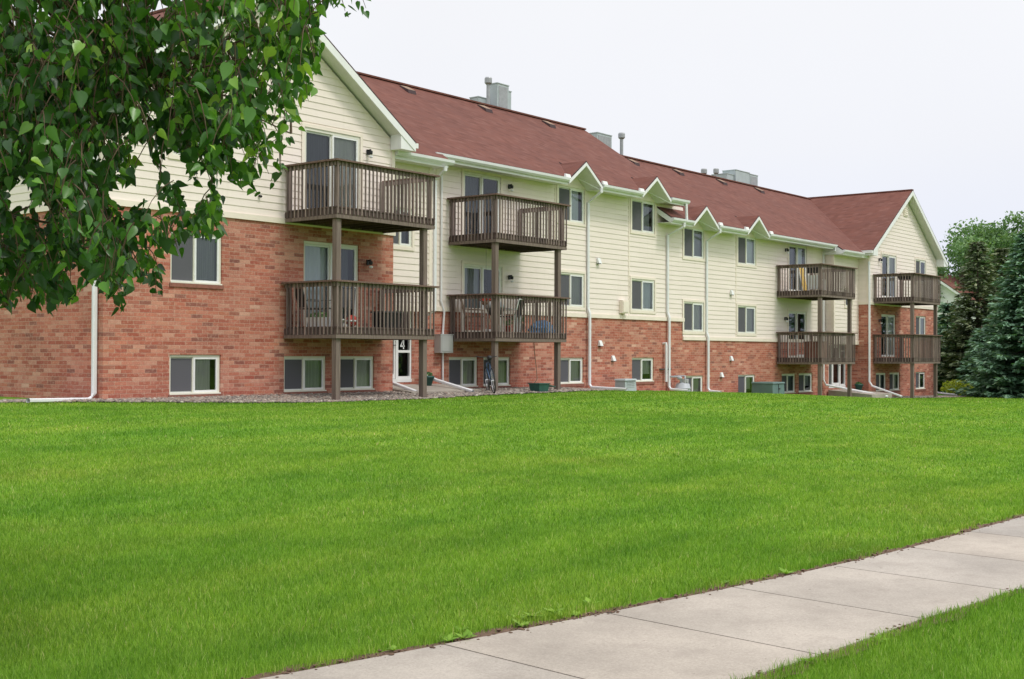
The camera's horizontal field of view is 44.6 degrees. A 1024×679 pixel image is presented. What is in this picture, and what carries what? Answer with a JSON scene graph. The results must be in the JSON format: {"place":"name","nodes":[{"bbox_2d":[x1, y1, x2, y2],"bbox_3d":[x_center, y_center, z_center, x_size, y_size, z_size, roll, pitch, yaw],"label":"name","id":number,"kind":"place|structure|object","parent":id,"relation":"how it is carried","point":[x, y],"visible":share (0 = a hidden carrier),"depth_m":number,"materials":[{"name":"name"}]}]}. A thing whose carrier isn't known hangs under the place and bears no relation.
{"place":"outdoors","nodes":[
{"label":"outdoors","id":0,"kind":"place"},
{"bbox_2d":[393,384,480,392],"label":"entry path","id":1,"kind":"structure","parent":0,"point":[435,388],"depth_m":33.25,"materials":[{"name":"concrete"}]},
{"bbox_2d":[427,372,434,385],"bbox_3d":[-2.304,1.069,34.034,0.370,0.387,0.380,0,-1,38],"label":"flower pot","id":2,"kind":"object","parent":1,"relation":"on","point":[430,377],"visible":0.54,"depth_m":33.93,"materials":[{"name":"green plastic"}]},
{"bbox_2d":[486,301,503,331],"bbox_3d":[-0.464,-0.671,34.837,0.522,0.918,0.536,0,-1,38],"label":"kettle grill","id":3,"kind":"object","parent":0,"point":[498,311],"visible":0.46,"depth_m":34.71,"materials":[{"name":"metal"}]},
{"bbox_2d":[0,390,1023,678],"bbox_3d":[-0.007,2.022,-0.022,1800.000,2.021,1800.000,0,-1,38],"label":"lawn ground","id":4,"kind":"structure","parent":0,"point":[406,615],"depth_m":11.65,"materials":[{"name":"green plant"}]},
{"bbox_2d":[0,0,370,316],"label":"shade tree","id":5,"kind":"object","parent":4,"relation":"on","point":[115,75],"visible":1,"depth_m":5.48,"materials":[{"name":"green plant"}]},
{"bbox_2d":[0,0,957,402],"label":"apartment building","id":6,"kind":"structure","parent":4,"relation":"on","point":[424,210],"depth_m":36.19,"materials":[{"name":"brick"}]},
{"bbox_2d":[168,355,221,396],"bbox_3d":[-7.309,0.802,27.637,1.015,0.975,1.870,0,-1,38],"label":"window","id":7,"kind":"structure","parent":6,"relation":"in","point":[188,374],"depth_m":27.36,"materials":[{"name":"glass"}]},
{"bbox_2d":[169,232,223,288],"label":"window","id":8,"kind":"structure","parent":6,"relation":"in","point":[200,263],"depth_m":27.54,"materials":[{"name":"glass"}]},
{"bbox_2d":[168,132,224,162],"bbox_3d":[-7.259,-4.525,27.690,0.969,1.290,1.880,0,-1,38],"label":"window","id":9,"kind":"structure","parent":6,"relation":"in","point":[172,155],"depth_m":26.92,"materials":[{"name":"glass"}]},
{"bbox_2d":[283,356,327,393],"bbox_3d":[-5.315,0.857,30.152,1.015,0.955,1.850,0,-1,38],"label":"window","id":10,"kind":"structure","parent":6,"relation":"in","point":[302,374],"depth_m":29.87,"materials":[{"name":"glass"}]},
{"bbox_2d":[295,287,326,326],"bbox_3d":[-4.741,-0.756,29.399,0.665,0.933,0.525,1,-1,-32],"label":"patio chair","id":11,"kind":"object","parent":6,"relation":"on","point":[303,303],"visible":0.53,"depth_m":29.27,"materials":[{"name":"metal"}]},
{"bbox_2d":[306,312,330,326],"bbox_3d":[-4.490,-0.478,29.031,0.680,0.369,0.318,0,-1,38],"label":"planter box","id":12,"kind":"object","parent":6,"relation":"on","point":[318,320],"visible":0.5,"depth_m":28.89,"materials":[{"name":"white plastic"}]},
{"bbox_2d":[303,241,357,326],"bbox_3d":[-4.809,-1.336,30.860,0.945,2.090,2.340,0,-1,38],"label":"sliding door","id":13,"kind":"structure","parent":6,"relation":"in","point":[317,255],"depth_m":30.57,"materials":[{"name":"glass"}]},
{"bbox_2d":[301,122,362,208],"bbox_3d":[-4.757,-4.062,30.843,0.969,2.210,2.360,0,-1,38],"label":"sliding door","id":14,"kind":"structure","parent":6,"relation":"in","point":[318,143],"depth_m":30.57,"materials":[{"name":"glass"}]},
{"bbox_2d":[326,288,355,326],"bbox_3d":[-3.998,-0.756,29.227,0.525,0.933,0.665,0,-1,8],"label":"patio chair","id":15,"kind":"object","parent":6,"relation":"on","point":[343,292],"visible":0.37,"depth_m":29.45,"materials":[{"name":"metal"}]},
{"bbox_2d":[346,315,355,326],"bbox_3d":[-3.731,-0.430,29.023,0.283,0.279,0.283,0,-1,38],"label":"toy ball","id":16,"kind":"object","parent":6,"relation":"on","point":[351,320],"visible":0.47,"depth_m":28.93,"materials":[{"name":"red plastic"}]},
{"bbox_2d":[340,356,375,392],"bbox_3d":[-4.249,0.875,31.496,1.015,0.955,1.720,0,-1,38],"label":"window","id":17,"kind":"structure","parent":6,"relation":"in","point":[356,372],"depth_m":31.27,"materials":[{"name":"glass"}]},
{"bbox_2d":[370,311,403,327],"bbox_3d":[-3.022,-0.476,30.159,0.480,0.400,0.660,0,-1,38],"label":"storage box","id":18,"kind":"object","parent":6,"relation":"on","point":[386,319],"visible":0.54,"depth_m":29.97,"materials":[{"name":"black plastic"}]},
{"bbox_2d":[393,311,411,381],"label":"entrance door","id":19,"kind":"structure","parent":6,"relation":"in","point":[401,348],"depth_m":34.15,"materials":[{"name":"white paint"}]},
{"bbox_2d":[393,204,414,250],"bbox_3d":[-3.320,-2.983,33.422,0.969,1.200,1.370,0,-1,38],"label":"window","id":20,"kind":"structure","parent":6,"relation":"in","point":[402,240],"depth_m":33.35,"materials":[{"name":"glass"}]},
{"bbox_2d":[449,357,478,387],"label":"window","id":21,"kind":"structure","parent":6,"relation":"in","point":[462,370],"depth_m":36.02,"materials":[{"name":"glass"}]},
{"bbox_2d":[460,299,483,331],"bbox_3d":[-1.123,-0.679,35.304,0.665,0.933,0.525,0,-1,3],"label":"wicker chair","id":22,"kind":"object","parent":6,"relation":"on","point":[472,316],"visible":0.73,"depth_m":35.06,"materials":[{"name":"brown wicker"}]},
{"bbox_2d":[462,168,502,234],"bbox_3d":[-1.233,-3.873,36.833,0.969,2.110,2.190,0,-1,38],"label":"sliding door","id":23,"kind":"structure","parent":6,"relation":"in","point":[474,182],"depth_m":36.56,"materials":[{"name":"glass"}]},
{"bbox_2d":[461,260,503,331],"bbox_3d":[-1.218,-1.188,36.835,0.969,2.140,2.270,0,-1,38],"label":"sliding door","id":24,"kind":"structure","parent":6,"relation":"in","point":[476,278],"depth_m":36.55,"materials":[{"name":"glass"}]},
{"bbox_2d":[480,289,490,304],"bbox_3d":[-0.721,-1.812,34.988,0.370,1.740,0.374,0,-1,38],"label":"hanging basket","id":25,"kind":"object","parent":6,"relation":"hanging from","point":[486,299],"visible":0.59,"depth_m":34.90,"materials":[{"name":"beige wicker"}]},
{"bbox_2d":[483,357,511,387],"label":"window","id":26,"kind":"structure","parent":6,"relation":"in","point":[503,362],"depth_m":37.43,"materials":[{"name":"glass"}]},
{"bbox_2d":[506,319,511,331],"bbox_3d":[-0.099,-0.398,35.114,0.274,0.373,0.266,0,-1,38],"label":"flower pot","id":27,"kind":"object","parent":6,"relation":"on","point":[509,325],"visible":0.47,"depth_m":35.06,"materials":[{"name":"red plastic"}]},
{"bbox_2d":[500,299,523,331],"bbox_3d":[-0.026,-0.675,35.282,0.665,0.933,0.525,0,-1,18],"label":"patio chair","id":28,"kind":"object","parent":6,"relation":"on","point":[520,300],"visible":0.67,"depth_m":35.21,"materials":[{"name":"white plastic"}]},
{"bbox_2d":[528,320,554,332],"bbox_3d":[0.869,-0.383,36.516,0.670,0.382,0.935,0,-1,17],"label":"tarp bundle","id":29,"kind":"object","parent":6,"relation":"on","point":[541,327],"visible":0.52,"depth_m":36.25,"materials":[{"name":"blue plastic"}]},
{"bbox_2d":[556,184,585,226],"bbox_3d":[1.542,-4.320,40.337,0.969,1.300,1.940,0,-1,38],"label":"window","id":30,"kind":"structure","parent":6,"relation":"in","point":[573,195],"depth_m":40.28,"materials":[{"name":"glass"}]},
{"bbox_2d":[561,358,584,386],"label":"window","id":31,"kind":"structure","parent":6,"relation":"in","point":[571,368],"depth_m":40.13,"materials":[{"name":"glass"}]},
{"bbox_2d":[561,269,585,310],"bbox_3d":[1.532,-1.585,40.308,0.969,1.270,1.940,0,-1,38],"label":"window","id":32,"kind":"structure","parent":6,"relation":"in","point":[573,285],"depth_m":40.30,"materials":[{"name":"glass"}]},
{"bbox_2d":[630,197,655,236],"bbox_3d":[4.198,-4.274,43.687,0.969,1.300,1.990,0,-1,38],"label":"window","id":33,"kind":"structure","parent":6,"relation":"in","point":[641,216],"depth_m":43.38,"materials":[{"name":"glass"}]},
{"bbox_2d":[630,276,655,313],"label":"window","id":34,"kind":"structure","parent":6,"relation":"in","point":[641,288],"depth_m":43.36,"materials":[{"name":"glass"}]},
{"bbox_2d":[632,358,654,383],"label":"window","id":35,"kind":"structure","parent":6,"relation":"in","point":[642,368],"depth_m":43.53,"materials":[{"name":"glass"}]},
{"bbox_2d":[670,375,690,390],"bbox_3d":[6.040,1.644,44.642,0.705,0.728,0.647,0,-1,24],"label":"gas meter","id":36,"kind":"object","parent":6,"relation":"attached to","point":[683,384],"visible":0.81,"depth_m":44.48,"materials":[{"name":"grey metal"}]},
{"bbox_2d":[684,376,701,391],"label":"window","id":37,"kind":"structure","parent":6,"relation":"in","point":[695,382],"depth_m":46.47,"materials":[{"name":"glass"}]},
{"bbox_2d":[682,226,704,261],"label":"window","id":38,"kind":"structure","parent":6,"relation":"in","point":[693,238],"depth_m":46.12,"materials":[{"name":"glass"}]},
{"bbox_2d":[682,299,704,333],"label":"window","id":39,"kind":"structure","parent":6,"relation":"in","point":[693,311],"depth_m":46.10,"materials":[{"name":"glass"}]},
{"bbox_2d":[738,375,753,392],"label":"window","id":40,"kind":"structure","parent":6,"relation":"in","point":[744,381],"depth_m":49.35,"materials":[{"name":"glass"}]},
{"bbox_2d":[736,303,756,335],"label":"window","id":41,"kind":"structure","parent":6,"relation":"in","point":[745,312],"depth_m":49.32,"materials":[{"name":"glass"}]},
{"bbox_2d":[737,234,756,267],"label":"window","id":42,"kind":"structure","parent":6,"relation":"in","point":[746,246],"depth_m":49.36,"materials":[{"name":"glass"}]},
{"bbox_2d":[782,374,795,393],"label":"window","id":43,"kind":"structure","parent":6,"relation":"in","point":[789,379],"depth_m":52.53,"materials":[{"name":"glass"}]},
{"bbox_2d":[787,308,806,358],"bbox_3d":[11.721,-0.229,53.154,0.969,2.110,2.200,0,-1,38],"label":"sliding door","id":44,"kind":"structure","parent":6,"relation":"in","point":[797,319],"depth_m":53.53,"materials":[{"name":"glass"}]},
{"bbox_2d":[788,244,807,290],"bbox_3d":[11.756,-3.003,53.215,0.969,2.180,2.200,0,-1,38],"label":"sliding door","id":45,"kind":"structure","parent":6,"relation":"in","point":[797,254],"depth_m":52.94,"materials":[{"name":"glass"}]},
{"bbox_2d":[799,268,806,289],"bbox_3d":[12.038,-2.499,51.619,0.240,1.037,0.489,0,-1,38],"label":"folded lounger","id":46,"kind":"object","parent":6,"relation":"on","point":[802,278],"visible":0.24,"depth_m":51.58,"materials":[{"name":"yellow fabric"}]},
{"bbox_2d":[798,373,812,393],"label":"window","id":47,"kind":"structure","parent":6,"relation":"in","point":[805,379],"depth_m":53.60,"materials":[{"name":"glass"}]},
{"bbox_2d":[808,267,817,289],"bbox_3d":[12.419,-2.460,50.860,0.600,0.940,0.544,0,-1,38],"label":"folding chair","id":48,"kind":"object","parent":6,"relation":"on","point":[813,278],"visible":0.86,"depth_m":50.66,"materials":[{"name":"white plastic"}]},
{"bbox_2d":[829,344,845,387],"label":"entrance door","id":49,"kind":"structure","parent":6,"relation":"in","point":[836,371],"depth_m":56.74,"materials":[{"name":"white paint"}]},
{"bbox_2d":[876,373,886,392],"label":"window","id":50,"kind":"structure","parent":6,"relation":"in","point":[880,377],"depth_m":57.81,"materials":[{"name":"glass"}]},
{"bbox_2d":[881,314,894,356],"bbox_3d":[17.196,-0.174,58.614,0.945,2.030,2.240,0,-1,38],"label":"sliding door","id":51,"kind":"structure","parent":6,"relation":"in","point":[888,326],"depth_m":58.93,"materials":[{"name":"glass"}]},
{"bbox_2d":[881,252,896,296],"bbox_3d":[17.254,-2.934,58.606,0.969,2.200,2.240,0,-1,38],"label":"sliding door","id":52,"kind":"structure","parent":6,"relation":"in","point":[889,265],"depth_m":58.93,"materials":[{"name":"glass"}]},
{"bbox_2d":[890,372,900,391],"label":"window","id":53,"kind":"structure","parent":6,"relation":"in","point":[894,377],"depth_m":59.06,"materials":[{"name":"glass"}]},
{"bbox_2d":[898,276,910,279],"bbox_3d":[17.696,-2.848,56.071,0.720,0.308,0.301,0,-1,38],"label":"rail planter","id":54,"kind":"object","parent":6,"relation":"hanging from","point":[904,277],"visible":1,"depth_m":56.06,"materials":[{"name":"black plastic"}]},
{"bbox_2d":[915,372,925,390],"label":"window","id":55,"kind":"structure","parent":6,"relation":"in","point":[919,375],"depth_m":61.49,"materials":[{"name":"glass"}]},
{"bbox_2d":[916,316,924,333],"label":"window","id":56,"kind":"structure","parent":6,"relation":"in","point":[920,320],"depth_m":61.87,"materials":[{"name":"glass"}]},
{"bbox_2d":[915,257,926,273],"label":"window","id":57,"kind":"structure","parent":6,"relation":"in","point":[920,264],"depth_m":61.52,"materials":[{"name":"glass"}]},
{"bbox_2d":[0,387,966,402],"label":"gravel","id":58,"kind":"structure","parent":4,"relation":"on","point":[327,397],"depth_m":28.97,"materials":[{"name":"grey gravel"}]},
{"bbox_2d":[475,355,496,393],"bbox_3d":[-0.579,0.938,33.899,0.585,1.033,1.681,1,-1,-26],"label":"bicycle","id":59,"kind":"object","parent":58,"relation":"on","point":[490,380],"visible":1,"depth_m":33.69,"materials":[{"name":"metal"}]},
{"bbox_2d":[528,346,555,391],"bbox_3d":[0.826,0.769,35.635,0.602,1.472,0.910,0,-1,38],"label":"planter tub","id":60,"kind":"object","parent":58,"relation":"on","point":[539,387],"visible":0.97,"depth_m":35.30,"materials":[{"name":"green plastic"}]},
{"bbox_2d":[614,378,636,390],"bbox_3d":[3.743,1.547,41.128,0.460,0.511,0.720,0,-1,38],"label":"utility cabinet","id":61,"kind":"object","parent":58,"relation":"on","point":[629,384],"visible":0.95,"depth_m":40.93,"materials":[{"name":"grey metal"}]},
{"bbox_2d":[241,514,1023,678],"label":"soil edge","id":62,"kind":"object","parent":4,"relation":"on","point":[478,634],"visible":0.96,"depth_m":7.49,"materials":[{"name":"brown soil"}]},
{"bbox_2d":[751,382,784,393],"bbox_3d":[9.926,1.984,48.338,0.950,0.683,1.050,0,-1,38],"label":"transformer box","id":63,"kind":"object","parent":4,"relation":"on","point":[769,387],"visible":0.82,"depth_m":47.99,"materials":[{"name":"green metal"}]},
{"bbox_2d":[937,323,955,356],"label":"broadleaf tree","id":64,"kind":"object","parent":4,"relation":"on","point":[941,325],"visible":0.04,"depth_m":79.47,"materials":[{"name":"green plant"}]},
{"bbox_2d":[937,300,968,394],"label":"spruce tree","id":65,"kind":"object","parent":4,"relation":"on","point":[943,307],"visible":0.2,"depth_m":69.66,"materials":[{"name":"green plant"}]},
{"bbox_2d":[940,379,972,394],"bbox_3d":[23.002,2.495,64.490,1.657,0.884,2.109,0,-1,38],"label":"golden shrub","id":66,"kind":"object","parent":4,"relation":"on","point":[951,385],"visible":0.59,"depth_m":64.18,"materials":[{"name":"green plant"}]},
{"bbox_2d":[937,274,984,341],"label":"house","id":67,"kind":"structure","parent":4,"relation":"on","point":[949,291],"depth_m":87.46,"materials":[{"name":"white paint"}]},
{"bbox_2d":[945,326,997,394],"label":"spruce tree","id":68,"kind":"object","parent":4,"relation":"on","point":[962,367],"visible":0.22,"depth_m":65.82,"materials":[{"name":"green plant"}]},
{"bbox_2d":[937,241,1019,383],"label":"spruce tree","id":69,"kind":"object","parent":4,"relation":"on","point":[966,302],"visible":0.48,"depth_m":67.80,"materials":[{"name":"green plant"}]},
{"bbox_2d":[937,235,1021,307],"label":"broadleaf tree","id":70,"kind":"object","parent":4,"relation":"on","point":[957,251],"visible":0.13,"depth_m":89.27,"materials":[{"name":"green plant"}]},
{"bbox_2d":[941,217,1017,273],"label":"broadleaf tree","id":71,"kind":"object","parent":4,"relation":"on","point":[981,226],"visible":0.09,"depth_m":93.63,"materials":[{"name":"green plant"}]},
{"bbox_2d":[939,211,1023,296],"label":"broadleaf tree","id":72,"kind":"object","parent":4,"relation":"on","point":[1005,239],"visible":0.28,"depth_m":92.48,"materials":[{"name":"green plant"}]},
{"bbox_2d":[947,232,1023,398],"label":"spruce tree","id":73,"kind":"object","parent":4,"relation":"on","point":[1005,379],"visible":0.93,"depth_m":60.68,"materials":[{"name":"green plant"}]},
{"bbox_2d":[971,247,1022,392],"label":"spruce tree","id":74,"kind":"object","parent":4,"relation":"on","point":[1002,252],"visible":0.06,"depth_m":71.90,"materials":[{"name":"green plant"}]},
{"bbox_2d":[511,314,523,331],"bbox_3d":[0.171,-0.494,35.967,0.472,0.586,0.443,0,-1,38],"label":"flower pot","id":75,"kind":"object","parent":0,"point":[522,323],"visible":0.23,"depth_m":35.88,"materials":[{"name":"beige wicker"}]},
{"bbox_2d":[11,0,1023,275],"label":"sky","id":76,"kind":"structure","parent":0,"point":[808,98],"materials":[{"name":"white"}]},
{"bbox_2d":[260,516,1023,678],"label":"sidewalk","id":77,"kind":"structure","parent":0,"point":[737,631],"depth_m":7.30,"materials":[{"name":"concrete"}]},
{"bbox_2d":[803,341,826,357],"bbox_3d":[12.374,0.409,50.866,0.860,0.660,0.500,0,-1,38],"label":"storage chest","id":78,"kind":"object","parent":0,"point":[813,349],"visible":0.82,"depth_m":50.74,"materials":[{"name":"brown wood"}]},
{"bbox_2d":[828,389,891,397],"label":"entry path","id":79,"kind":"structure","parent":0,"point":[840,392],"depth_m":54.80,"materials":[{"name":"concrete"}]},
{"bbox_2d":[854,382,862,389],"bbox_3d":[15.678,2.095,56.392,0.390,0.392,0.400,0,-1,38],"label":"flower pot","id":80,"kind":"object","parent":79,"relation":"on","point":[858,385],"visible":0.97,"depth_m":56.27,"materials":[{"name":"green plastic"}]}
]}

